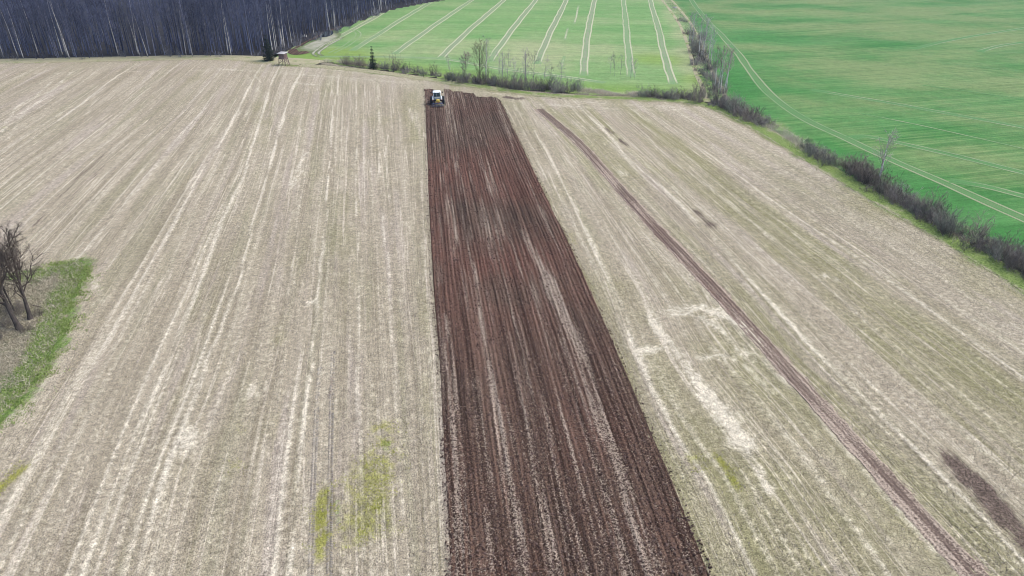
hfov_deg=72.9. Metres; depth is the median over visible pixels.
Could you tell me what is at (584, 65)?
wheel track
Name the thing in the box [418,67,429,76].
shrub
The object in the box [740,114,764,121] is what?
shrub
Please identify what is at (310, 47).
sand flat
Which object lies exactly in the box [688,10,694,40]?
birch tree
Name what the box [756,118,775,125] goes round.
shrub
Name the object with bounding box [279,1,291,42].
birch tree
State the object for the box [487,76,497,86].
shrub
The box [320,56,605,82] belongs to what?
wheel track
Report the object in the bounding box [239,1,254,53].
bare tree
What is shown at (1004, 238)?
shrub
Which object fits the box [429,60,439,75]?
shrub
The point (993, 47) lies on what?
wheel track
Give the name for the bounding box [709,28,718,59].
birch tree
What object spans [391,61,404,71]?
shrub
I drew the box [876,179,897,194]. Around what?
shrub
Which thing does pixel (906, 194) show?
shrub
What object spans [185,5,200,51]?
bare tree
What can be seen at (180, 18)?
birch tree
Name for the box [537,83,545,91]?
shrub
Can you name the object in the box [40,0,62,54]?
birch tree
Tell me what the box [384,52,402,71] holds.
shrub
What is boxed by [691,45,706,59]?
shrub
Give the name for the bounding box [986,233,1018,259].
shrub
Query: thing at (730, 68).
birch tree
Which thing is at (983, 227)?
shrub
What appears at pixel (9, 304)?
shrub
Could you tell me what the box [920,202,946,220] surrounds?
shrub
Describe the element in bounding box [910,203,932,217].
shrub
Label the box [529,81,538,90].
shrub
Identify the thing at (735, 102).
shrub
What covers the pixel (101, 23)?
bare tree
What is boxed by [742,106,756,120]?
shrub
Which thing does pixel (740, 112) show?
shrub
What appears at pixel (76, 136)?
stubble field
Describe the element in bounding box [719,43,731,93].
birch tree
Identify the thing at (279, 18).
bare tree
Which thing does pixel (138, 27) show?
birch tree
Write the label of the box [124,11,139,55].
birch tree
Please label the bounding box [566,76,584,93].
shrub
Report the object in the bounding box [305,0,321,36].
bare tree
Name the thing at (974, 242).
shrub
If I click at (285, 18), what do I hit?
bare tree
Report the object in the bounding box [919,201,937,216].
shrub
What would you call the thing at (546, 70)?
bare tree
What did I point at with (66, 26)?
bare tree
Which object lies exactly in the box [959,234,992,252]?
shrub
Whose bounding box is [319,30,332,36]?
pond water
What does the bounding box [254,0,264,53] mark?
bare tree
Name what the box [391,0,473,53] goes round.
wheel track
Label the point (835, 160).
shrub
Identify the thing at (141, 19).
bare tree
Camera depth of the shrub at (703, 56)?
173.75 m
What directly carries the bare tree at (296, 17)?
on the forest floor
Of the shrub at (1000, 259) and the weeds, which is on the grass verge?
the shrub at (1000, 259)
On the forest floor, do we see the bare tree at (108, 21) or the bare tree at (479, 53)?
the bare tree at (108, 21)
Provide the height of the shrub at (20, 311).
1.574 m
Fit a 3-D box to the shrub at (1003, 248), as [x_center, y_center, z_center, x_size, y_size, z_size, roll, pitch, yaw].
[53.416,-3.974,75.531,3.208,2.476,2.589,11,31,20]
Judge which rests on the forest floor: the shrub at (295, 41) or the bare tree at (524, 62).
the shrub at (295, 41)
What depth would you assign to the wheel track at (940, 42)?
203.55 m
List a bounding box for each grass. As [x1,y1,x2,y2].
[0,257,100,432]
[0,260,82,414]
[0,262,82,414]
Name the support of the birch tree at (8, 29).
on the forest floor
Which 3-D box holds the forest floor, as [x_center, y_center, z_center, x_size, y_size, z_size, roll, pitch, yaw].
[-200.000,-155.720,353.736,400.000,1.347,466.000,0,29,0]
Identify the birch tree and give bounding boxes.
[0,4,23,58]
[0,5,18,56]
[17,0,38,54]
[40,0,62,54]
[41,0,67,55]
[42,0,69,58]
[98,0,118,55]
[122,0,138,53]
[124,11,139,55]
[131,9,147,56]
[173,5,186,54]
[181,14,192,55]
[214,0,228,53]
[218,8,231,54]
[262,0,272,49]
[262,2,276,50]
[265,0,276,48]
[272,0,282,46]
[275,0,286,47]
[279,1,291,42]
[322,0,330,31]
[483,36,490,79]
[500,51,505,77]
[521,47,530,76]
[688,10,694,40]
[691,13,697,43]
[697,16,705,53]
[702,14,712,54]
[708,26,713,54]
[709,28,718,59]
[714,42,720,85]
[717,46,727,89]
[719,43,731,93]
[723,47,735,93]
[724,49,737,91]
[873,128,899,184]
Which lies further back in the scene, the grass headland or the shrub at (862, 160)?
the shrub at (862, 160)
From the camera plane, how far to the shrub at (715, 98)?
135.44 m
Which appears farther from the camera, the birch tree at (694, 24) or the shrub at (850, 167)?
the birch tree at (694, 24)
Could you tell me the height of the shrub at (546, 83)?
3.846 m
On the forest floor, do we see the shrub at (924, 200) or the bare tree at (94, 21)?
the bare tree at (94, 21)
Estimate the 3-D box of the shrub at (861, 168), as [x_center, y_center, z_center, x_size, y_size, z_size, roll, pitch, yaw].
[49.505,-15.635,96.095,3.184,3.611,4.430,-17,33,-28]
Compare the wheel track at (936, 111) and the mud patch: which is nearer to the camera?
the wheel track at (936, 111)
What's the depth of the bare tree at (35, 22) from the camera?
175.46 m
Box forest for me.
[0,0,402,55]
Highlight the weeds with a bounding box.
[0,234,743,552]
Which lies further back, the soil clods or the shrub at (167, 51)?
the shrub at (167, 51)
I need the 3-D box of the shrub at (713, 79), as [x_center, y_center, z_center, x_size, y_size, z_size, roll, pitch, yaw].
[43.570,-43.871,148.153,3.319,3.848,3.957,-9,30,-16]
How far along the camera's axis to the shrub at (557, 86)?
144.67 m
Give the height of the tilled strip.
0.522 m
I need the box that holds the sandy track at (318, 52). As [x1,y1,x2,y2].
[311,37,344,56]
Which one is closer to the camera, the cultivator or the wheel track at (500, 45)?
the cultivator
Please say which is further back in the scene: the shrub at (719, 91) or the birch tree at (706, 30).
the birch tree at (706, 30)
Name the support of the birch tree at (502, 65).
on the crop field at (606, 39)
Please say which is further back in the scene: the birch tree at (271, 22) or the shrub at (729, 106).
the birch tree at (271, 22)
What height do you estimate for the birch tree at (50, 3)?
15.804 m
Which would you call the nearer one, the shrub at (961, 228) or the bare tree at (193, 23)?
the shrub at (961, 228)
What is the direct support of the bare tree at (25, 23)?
on the forest floor
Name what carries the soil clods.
on the tilled strip
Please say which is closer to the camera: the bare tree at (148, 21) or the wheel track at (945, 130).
the wheel track at (945, 130)
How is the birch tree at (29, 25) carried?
on the forest floor
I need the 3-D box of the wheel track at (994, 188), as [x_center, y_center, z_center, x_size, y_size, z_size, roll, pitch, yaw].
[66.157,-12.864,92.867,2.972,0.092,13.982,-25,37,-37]
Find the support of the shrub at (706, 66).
on the crop field at (606, 39)
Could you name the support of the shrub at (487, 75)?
on the ditch
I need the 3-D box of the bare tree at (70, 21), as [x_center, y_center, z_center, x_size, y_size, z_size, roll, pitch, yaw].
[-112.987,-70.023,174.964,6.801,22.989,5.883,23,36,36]
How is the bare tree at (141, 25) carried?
on the forest floor
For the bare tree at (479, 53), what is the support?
on the crop field at (606, 39)
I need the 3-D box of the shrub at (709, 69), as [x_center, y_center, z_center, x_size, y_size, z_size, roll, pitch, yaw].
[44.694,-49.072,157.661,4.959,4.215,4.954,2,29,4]
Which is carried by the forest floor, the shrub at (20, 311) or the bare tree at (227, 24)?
the bare tree at (227, 24)
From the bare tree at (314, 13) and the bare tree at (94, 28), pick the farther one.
the bare tree at (314, 13)
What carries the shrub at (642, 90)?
on the crop field at (606, 39)
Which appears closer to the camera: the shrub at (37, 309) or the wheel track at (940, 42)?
the shrub at (37, 309)
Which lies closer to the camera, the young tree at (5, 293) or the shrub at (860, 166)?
the young tree at (5, 293)
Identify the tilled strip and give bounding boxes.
[424,88,708,575]
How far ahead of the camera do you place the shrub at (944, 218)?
82.06 m
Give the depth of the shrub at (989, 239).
77.31 m
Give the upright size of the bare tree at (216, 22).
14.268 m
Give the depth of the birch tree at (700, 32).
179.20 m
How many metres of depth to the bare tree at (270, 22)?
183.03 m
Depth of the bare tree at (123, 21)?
177.92 m
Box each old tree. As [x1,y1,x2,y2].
[0,220,54,319]
[0,228,30,330]
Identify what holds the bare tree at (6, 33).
on the forest floor
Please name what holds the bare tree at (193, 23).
on the forest floor
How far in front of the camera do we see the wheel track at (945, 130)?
118.98 m
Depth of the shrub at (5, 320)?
64.44 m
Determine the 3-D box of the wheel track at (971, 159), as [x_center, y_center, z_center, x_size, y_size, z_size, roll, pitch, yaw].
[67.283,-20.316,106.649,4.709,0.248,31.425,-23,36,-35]
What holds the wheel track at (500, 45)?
on the crop field at (606, 39)
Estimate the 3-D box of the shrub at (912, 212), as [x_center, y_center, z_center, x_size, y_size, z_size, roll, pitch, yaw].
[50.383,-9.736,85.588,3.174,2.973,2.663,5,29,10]
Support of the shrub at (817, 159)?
on the grass verge
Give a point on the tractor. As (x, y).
(436, 95)
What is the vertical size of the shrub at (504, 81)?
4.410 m
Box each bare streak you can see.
[560,56,565,68]
[564,28,568,39]
[573,5,579,23]
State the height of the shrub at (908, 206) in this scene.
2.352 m
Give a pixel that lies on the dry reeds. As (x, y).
(632, 93)
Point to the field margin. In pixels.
(296, 61)
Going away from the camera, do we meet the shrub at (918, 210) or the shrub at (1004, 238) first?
the shrub at (1004, 238)
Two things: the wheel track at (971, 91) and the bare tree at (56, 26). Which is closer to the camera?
the wheel track at (971, 91)
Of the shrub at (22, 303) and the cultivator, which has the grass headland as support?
the shrub at (22, 303)
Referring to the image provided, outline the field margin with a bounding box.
[0,55,324,64]
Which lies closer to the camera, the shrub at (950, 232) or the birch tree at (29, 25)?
the shrub at (950, 232)
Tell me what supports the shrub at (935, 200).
on the grass verge
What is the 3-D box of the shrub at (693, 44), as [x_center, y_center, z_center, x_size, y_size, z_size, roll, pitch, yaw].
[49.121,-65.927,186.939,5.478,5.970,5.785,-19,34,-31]
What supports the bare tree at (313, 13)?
on the forest floor
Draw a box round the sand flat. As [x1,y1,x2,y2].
[297,30,340,52]
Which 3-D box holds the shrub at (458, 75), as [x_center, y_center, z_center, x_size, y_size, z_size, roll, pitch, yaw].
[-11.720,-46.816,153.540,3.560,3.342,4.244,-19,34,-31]
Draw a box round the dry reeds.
[320,0,994,252]
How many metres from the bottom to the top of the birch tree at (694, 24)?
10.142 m
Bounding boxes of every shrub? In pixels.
[0,295,16,314]
[0,314,21,328]
[2,303,23,315]
[15,298,30,310]
[15,321,33,332]
[31,307,43,316]
[164,46,178,55]
[288,31,302,46]
[313,28,322,40]
[343,53,352,65]
[350,54,365,66]
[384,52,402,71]
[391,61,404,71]
[398,61,410,70]
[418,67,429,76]
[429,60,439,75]
[442,72,457,80]
[451,69,462,79]
[455,77,467,83]
[471,69,485,83]
[476,68,494,85]
[477,74,487,84]
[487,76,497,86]
[497,75,513,87]
[506,66,525,89]
[514,76,530,90]
[528,71,547,88]
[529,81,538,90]
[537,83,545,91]
[540,77,553,90]
[545,74,560,87]
[547,80,567,92]
[550,79,565,92]
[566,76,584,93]
[636,83,652,96]
[662,89,680,99]
[686,82,705,102]
[687,33,700,50]
[688,54,698,64]
[689,57,704,65]
[690,77,704,98]
[691,39,707,53]
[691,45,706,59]
[696,48,712,61]
[698,64,715,78]
[700,87,711,97]
[703,56,720,69]
[703,70,721,80]
[706,80,728,102]
[710,93,724,104]
[711,76,723,88]
[712,84,731,93]
[722,91,746,111]
[723,97,742,112]
[730,105,742,116]
[731,107,748,115]
[738,109,755,120]
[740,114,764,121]
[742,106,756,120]
[746,104,765,118]
[746,114,766,122]
[753,119,768,127]
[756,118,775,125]
[759,115,776,124]
[797,135,813,146]
[801,143,824,157]
[804,141,819,153]
[813,144,834,155]
[815,148,835,161]
[816,153,838,165]
[826,157,841,165]
[841,151,869,174]
[845,155,877,175]
[846,157,869,179]
[851,164,884,182]
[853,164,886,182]
[859,160,884,174]
[859,169,878,185]
[859,181,879,191]
[866,169,895,185]
[871,167,905,191]
[872,178,902,194]
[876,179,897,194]
[879,177,898,200]
[883,190,911,204]
[888,179,923,200]
[891,190,914,205]
[896,181,918,198]
[897,192,921,209]
[902,200,916,211]
[906,199,929,215]
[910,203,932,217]
[911,194,938,211]
[913,208,939,222]
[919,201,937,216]
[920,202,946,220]
[922,184,948,212]
[924,199,952,214]
[928,210,949,225]
[929,203,962,223]
[931,211,960,226]
[933,208,962,232]
[936,217,970,237]
[937,218,960,233]
[939,208,976,235]
[954,225,995,246]
[959,209,997,234]
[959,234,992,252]
[974,235,1004,251]
[975,229,1015,247]
[975,240,995,255]
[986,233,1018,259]
[987,233,1016,247]
[987,242,1016,256]
[990,229,1023,262]
[992,240,1023,267]
[1003,246,1023,270]
[1004,239,1023,269]
[1005,257,1023,274]
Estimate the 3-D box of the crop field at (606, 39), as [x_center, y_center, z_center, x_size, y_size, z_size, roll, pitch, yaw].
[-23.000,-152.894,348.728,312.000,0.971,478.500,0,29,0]
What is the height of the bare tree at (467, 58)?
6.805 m
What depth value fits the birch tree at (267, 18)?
179.56 m
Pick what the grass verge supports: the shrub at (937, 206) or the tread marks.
the shrub at (937, 206)
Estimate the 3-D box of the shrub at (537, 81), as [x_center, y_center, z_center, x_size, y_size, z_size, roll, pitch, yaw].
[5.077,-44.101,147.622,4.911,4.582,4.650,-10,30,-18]
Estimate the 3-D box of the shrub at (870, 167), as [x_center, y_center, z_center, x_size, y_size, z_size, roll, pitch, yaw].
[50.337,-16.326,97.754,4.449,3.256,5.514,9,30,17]
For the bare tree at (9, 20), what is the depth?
176.53 m
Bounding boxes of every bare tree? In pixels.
[0,0,22,53]
[0,14,10,55]
[4,0,38,56]
[8,0,33,57]
[16,3,37,58]
[20,1,43,58]
[20,3,40,57]
[21,0,44,53]
[28,0,55,55]
[30,6,50,56]
[40,10,57,57]
[43,3,65,57]
[47,0,74,55]
[56,0,82,55]
[58,6,76,56]
[58,7,75,56]
[70,0,89,57]
[72,11,84,55]
[83,0,101,54]
[83,6,102,57]
[88,0,109,54]
[92,7,111,56]
[94,0,118,51]
[104,0,125,56]
[113,0,132,53]
[116,5,133,55]
[127,0,148,55]
[131,0,149,53]
[138,0,155,55]
[145,1,164,54]
[147,0,161,53]
[154,0,176,53]
[165,0,182,54]
[172,0,191,53]
[173,0,189,52]
[183,0,203,52]
[185,0,199,54]
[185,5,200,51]
[190,0,207,53]
[192,0,210,55]
[204,0,225,54]
[217,0,237,52]
[219,0,236,53]
[219,3,232,51]
[226,0,242,54]
[237,0,261,51]
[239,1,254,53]
[253,0,268,47]
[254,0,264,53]
[262,0,278,45]
[262,1,276,47]
[272,1,284,48]
[273,0,289,47]
[273,0,292,45]
[282,0,297,42]
[283,0,298,44]
[292,3,299,39]
[301,1,314,37]
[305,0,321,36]
[306,0,316,36]
[306,0,317,34]
[459,51,470,70]
[469,38,491,74]
[504,53,513,74]
[514,51,529,75]
[530,51,541,86]
[539,56,550,84]
[701,37,710,64]
[708,51,716,72]
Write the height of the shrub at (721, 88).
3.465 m
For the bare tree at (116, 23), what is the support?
on the forest floor
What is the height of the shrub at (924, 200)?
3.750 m
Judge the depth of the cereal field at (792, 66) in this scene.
156.91 m
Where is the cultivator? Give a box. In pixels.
[431,99,443,107]
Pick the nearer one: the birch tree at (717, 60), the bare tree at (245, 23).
the birch tree at (717, 60)
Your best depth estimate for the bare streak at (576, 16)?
248.70 m
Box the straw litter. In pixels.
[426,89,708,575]
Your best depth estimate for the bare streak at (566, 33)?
212.29 m
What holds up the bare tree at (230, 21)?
on the forest floor
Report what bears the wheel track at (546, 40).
on the crop field at (606, 39)
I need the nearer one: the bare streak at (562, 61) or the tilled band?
the tilled band
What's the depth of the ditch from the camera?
170.50 m
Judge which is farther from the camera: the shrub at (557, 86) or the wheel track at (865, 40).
the wheel track at (865, 40)
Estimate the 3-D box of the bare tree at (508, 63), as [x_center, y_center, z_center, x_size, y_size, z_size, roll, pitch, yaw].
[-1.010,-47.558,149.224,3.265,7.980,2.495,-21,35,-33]
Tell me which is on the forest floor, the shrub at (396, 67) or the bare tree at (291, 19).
the bare tree at (291, 19)
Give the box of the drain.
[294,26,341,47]
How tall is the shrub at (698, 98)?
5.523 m
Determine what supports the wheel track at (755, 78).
on the cereal field at (792, 66)
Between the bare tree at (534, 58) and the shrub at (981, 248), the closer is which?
the shrub at (981, 248)
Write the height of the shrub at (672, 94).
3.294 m
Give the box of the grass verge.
[299,64,1023,291]
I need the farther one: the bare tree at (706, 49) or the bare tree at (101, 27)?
the bare tree at (101, 27)
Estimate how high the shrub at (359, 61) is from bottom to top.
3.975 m
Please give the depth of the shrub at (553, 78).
147.17 m
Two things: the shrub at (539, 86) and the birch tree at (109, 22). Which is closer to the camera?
the shrub at (539, 86)
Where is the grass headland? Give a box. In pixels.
[0,261,87,423]
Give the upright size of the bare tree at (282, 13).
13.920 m
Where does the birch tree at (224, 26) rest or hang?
on the forest floor
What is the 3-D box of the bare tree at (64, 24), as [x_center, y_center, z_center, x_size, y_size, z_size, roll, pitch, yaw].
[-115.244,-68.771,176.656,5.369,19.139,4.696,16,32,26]
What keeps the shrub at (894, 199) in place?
on the grass verge
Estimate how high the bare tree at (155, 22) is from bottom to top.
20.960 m
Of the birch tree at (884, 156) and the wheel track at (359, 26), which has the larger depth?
the wheel track at (359, 26)
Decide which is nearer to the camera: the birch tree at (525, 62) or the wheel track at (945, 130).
the wheel track at (945, 130)
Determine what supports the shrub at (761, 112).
on the grass verge
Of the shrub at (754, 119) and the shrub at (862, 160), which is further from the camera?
the shrub at (754, 119)
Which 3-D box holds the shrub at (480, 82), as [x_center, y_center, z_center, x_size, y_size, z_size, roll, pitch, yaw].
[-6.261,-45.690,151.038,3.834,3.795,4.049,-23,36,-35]
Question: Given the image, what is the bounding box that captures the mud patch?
[288,48,308,54]
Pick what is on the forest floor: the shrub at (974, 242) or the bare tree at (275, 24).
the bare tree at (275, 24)
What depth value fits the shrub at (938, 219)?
82.58 m
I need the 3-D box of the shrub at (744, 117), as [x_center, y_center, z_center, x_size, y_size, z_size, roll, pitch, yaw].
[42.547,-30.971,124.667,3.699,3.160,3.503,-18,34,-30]
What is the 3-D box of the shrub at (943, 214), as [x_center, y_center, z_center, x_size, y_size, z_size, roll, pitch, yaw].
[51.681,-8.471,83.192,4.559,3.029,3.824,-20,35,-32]
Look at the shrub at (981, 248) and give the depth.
76.79 m
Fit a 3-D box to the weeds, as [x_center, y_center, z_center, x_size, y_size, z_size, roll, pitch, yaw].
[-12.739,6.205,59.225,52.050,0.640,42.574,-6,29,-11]
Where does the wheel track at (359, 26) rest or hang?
on the crop field at (606, 39)
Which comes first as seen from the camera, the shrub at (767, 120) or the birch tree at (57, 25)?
the shrub at (767, 120)
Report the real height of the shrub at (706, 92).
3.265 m
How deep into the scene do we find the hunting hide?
167.46 m
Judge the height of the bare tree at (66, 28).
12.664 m
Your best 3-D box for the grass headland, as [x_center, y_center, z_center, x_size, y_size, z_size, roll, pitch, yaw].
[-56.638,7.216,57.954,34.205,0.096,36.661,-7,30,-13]
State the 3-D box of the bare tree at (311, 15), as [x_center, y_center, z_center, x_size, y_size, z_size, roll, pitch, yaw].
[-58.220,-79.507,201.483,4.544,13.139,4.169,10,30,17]
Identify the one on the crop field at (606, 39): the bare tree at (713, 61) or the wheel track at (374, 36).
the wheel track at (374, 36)
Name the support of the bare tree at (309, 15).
on the forest floor
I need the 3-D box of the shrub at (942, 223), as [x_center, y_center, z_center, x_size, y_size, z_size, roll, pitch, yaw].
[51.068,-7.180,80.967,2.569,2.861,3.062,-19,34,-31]
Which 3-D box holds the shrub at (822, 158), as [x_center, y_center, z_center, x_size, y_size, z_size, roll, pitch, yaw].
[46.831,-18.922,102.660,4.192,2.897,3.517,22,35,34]
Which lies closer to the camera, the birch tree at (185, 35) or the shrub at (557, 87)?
the shrub at (557, 87)
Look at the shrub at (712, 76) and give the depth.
154.88 m
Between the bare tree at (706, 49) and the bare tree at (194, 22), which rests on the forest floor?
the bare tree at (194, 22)
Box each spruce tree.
[262,35,274,61]
[368,46,377,69]
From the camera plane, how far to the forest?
187.16 m
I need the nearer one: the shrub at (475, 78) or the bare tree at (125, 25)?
the shrub at (475, 78)
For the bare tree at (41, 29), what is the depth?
175.95 m
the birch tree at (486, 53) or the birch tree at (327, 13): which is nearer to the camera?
the birch tree at (486, 53)
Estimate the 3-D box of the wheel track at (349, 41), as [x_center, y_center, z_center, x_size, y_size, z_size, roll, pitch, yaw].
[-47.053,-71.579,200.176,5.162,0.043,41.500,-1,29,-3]
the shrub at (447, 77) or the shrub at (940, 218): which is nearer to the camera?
the shrub at (940, 218)
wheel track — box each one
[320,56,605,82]
[325,0,441,45]
[328,29,361,52]
[348,2,432,50]
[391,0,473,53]
[436,0,505,58]
[484,0,537,61]
[532,0,568,63]
[579,0,596,75]
[621,0,635,76]
[648,0,677,83]
[689,0,1023,222]
[810,40,925,44]
[810,89,1023,128]
[845,134,1023,174]
[861,113,1023,148]
[908,27,1023,49]
[923,85,1021,98]
[947,63,1023,71]
[949,178,1023,198]
[977,42,1023,51]
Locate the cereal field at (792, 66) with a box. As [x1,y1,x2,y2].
[668,0,1023,268]
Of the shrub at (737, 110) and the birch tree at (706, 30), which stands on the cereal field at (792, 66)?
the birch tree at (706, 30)
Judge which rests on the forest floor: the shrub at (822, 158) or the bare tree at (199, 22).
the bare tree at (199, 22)
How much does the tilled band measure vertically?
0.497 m
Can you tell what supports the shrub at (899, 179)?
on the grass verge
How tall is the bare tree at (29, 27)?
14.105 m
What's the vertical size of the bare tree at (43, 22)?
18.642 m
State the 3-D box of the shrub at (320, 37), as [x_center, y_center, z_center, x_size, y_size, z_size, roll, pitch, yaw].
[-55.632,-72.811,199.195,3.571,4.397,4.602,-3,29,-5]
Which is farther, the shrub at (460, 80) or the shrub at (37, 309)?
the shrub at (460, 80)
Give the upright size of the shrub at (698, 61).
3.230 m
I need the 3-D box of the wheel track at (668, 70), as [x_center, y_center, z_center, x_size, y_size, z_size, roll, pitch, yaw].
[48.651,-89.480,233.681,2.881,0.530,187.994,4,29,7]
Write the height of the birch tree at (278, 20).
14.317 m
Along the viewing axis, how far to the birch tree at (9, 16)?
174.21 m
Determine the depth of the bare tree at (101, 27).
175.73 m
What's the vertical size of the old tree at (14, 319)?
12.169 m
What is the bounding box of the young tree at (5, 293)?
[2,275,14,310]
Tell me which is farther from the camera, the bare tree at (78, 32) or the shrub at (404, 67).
the bare tree at (78, 32)
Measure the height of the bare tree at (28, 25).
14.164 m
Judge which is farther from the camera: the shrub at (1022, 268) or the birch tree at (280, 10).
the birch tree at (280, 10)
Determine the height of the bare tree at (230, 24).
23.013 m
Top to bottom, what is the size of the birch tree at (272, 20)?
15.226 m
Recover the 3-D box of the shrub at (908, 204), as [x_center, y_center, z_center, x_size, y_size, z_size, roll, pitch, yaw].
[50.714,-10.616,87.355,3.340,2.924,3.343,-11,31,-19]
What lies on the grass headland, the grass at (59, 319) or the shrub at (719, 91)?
the grass at (59, 319)
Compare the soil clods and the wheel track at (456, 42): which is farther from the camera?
the wheel track at (456, 42)
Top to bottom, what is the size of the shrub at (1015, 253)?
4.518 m
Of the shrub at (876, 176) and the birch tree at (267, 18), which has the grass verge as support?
the shrub at (876, 176)
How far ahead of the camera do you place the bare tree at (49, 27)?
174.67 m
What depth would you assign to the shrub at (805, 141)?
110.24 m
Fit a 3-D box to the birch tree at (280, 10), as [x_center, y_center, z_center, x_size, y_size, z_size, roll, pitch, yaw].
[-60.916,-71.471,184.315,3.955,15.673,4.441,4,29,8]
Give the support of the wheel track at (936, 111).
on the cereal field at (792, 66)
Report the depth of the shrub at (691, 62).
170.69 m
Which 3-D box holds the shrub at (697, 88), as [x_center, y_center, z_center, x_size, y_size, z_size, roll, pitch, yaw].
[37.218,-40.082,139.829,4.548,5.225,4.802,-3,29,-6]
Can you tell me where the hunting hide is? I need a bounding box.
[277,51,289,65]
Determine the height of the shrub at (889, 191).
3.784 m
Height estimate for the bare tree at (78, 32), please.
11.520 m
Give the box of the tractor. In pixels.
[430,90,443,104]
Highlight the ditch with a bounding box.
[318,0,1023,258]
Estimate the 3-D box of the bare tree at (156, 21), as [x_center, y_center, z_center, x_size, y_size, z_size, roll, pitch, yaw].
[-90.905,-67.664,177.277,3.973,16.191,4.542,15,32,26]
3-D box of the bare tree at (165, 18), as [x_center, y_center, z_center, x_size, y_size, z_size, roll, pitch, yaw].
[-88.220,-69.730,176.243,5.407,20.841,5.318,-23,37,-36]
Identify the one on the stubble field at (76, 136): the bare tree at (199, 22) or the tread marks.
the tread marks
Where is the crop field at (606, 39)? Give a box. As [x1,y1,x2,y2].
[277,0,720,99]
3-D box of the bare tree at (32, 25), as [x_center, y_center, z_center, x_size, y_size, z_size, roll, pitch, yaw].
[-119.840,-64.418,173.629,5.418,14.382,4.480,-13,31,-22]
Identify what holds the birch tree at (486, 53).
on the crop field at (606, 39)
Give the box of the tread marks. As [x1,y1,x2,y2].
[307,351,335,575]
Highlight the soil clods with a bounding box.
[423,89,714,575]
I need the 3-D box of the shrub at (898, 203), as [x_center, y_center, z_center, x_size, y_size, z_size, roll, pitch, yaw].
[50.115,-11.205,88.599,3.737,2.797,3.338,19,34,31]
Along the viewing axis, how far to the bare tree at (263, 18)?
181.03 m
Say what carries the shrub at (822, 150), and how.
on the grass verge
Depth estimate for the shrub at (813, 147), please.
105.87 m
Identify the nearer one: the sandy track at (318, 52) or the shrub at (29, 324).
the shrub at (29, 324)
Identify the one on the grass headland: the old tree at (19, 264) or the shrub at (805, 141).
the old tree at (19, 264)
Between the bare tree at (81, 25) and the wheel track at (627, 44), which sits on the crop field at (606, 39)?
the wheel track at (627, 44)
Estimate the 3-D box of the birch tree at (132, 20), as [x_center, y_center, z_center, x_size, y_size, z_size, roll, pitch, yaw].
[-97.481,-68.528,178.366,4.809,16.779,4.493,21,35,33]
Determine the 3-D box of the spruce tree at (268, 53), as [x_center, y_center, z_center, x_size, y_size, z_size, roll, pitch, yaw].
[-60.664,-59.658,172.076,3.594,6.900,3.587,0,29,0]
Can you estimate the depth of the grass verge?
99.16 m
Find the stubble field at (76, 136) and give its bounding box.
[0,60,1023,575]
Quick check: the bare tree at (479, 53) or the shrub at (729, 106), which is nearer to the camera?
the shrub at (729, 106)
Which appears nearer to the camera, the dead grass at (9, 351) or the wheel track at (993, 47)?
the dead grass at (9, 351)
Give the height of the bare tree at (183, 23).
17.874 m
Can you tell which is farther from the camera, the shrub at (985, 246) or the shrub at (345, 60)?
the shrub at (345, 60)
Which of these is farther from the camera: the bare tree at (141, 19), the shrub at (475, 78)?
the bare tree at (141, 19)
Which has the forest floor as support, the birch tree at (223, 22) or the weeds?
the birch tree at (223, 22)
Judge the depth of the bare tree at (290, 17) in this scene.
188.49 m
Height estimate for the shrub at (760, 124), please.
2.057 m
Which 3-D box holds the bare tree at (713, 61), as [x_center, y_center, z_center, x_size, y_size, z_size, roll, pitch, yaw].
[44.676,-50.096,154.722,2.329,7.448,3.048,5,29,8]
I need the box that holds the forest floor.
[0,0,439,58]
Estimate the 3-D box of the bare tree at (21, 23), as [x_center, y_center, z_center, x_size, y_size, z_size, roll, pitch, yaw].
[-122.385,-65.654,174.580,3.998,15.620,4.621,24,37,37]
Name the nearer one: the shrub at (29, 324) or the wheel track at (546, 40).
the shrub at (29, 324)
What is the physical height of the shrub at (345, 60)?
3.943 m
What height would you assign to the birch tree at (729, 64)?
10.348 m
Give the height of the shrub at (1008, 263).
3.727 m
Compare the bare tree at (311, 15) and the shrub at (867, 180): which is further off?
the bare tree at (311, 15)
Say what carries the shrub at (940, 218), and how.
on the grass verge
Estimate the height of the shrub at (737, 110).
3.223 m
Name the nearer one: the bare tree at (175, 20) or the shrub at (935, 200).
the shrub at (935, 200)
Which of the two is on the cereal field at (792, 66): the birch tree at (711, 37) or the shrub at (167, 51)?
the birch tree at (711, 37)
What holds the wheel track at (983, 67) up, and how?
on the cereal field at (792, 66)
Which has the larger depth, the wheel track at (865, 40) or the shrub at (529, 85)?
the wheel track at (865, 40)
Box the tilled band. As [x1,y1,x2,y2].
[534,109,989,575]
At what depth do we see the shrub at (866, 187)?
93.03 m
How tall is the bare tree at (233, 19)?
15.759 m
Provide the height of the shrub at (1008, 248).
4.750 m
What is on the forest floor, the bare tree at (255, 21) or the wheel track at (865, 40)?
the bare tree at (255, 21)
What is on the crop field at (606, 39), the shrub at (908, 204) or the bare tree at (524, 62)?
the bare tree at (524, 62)

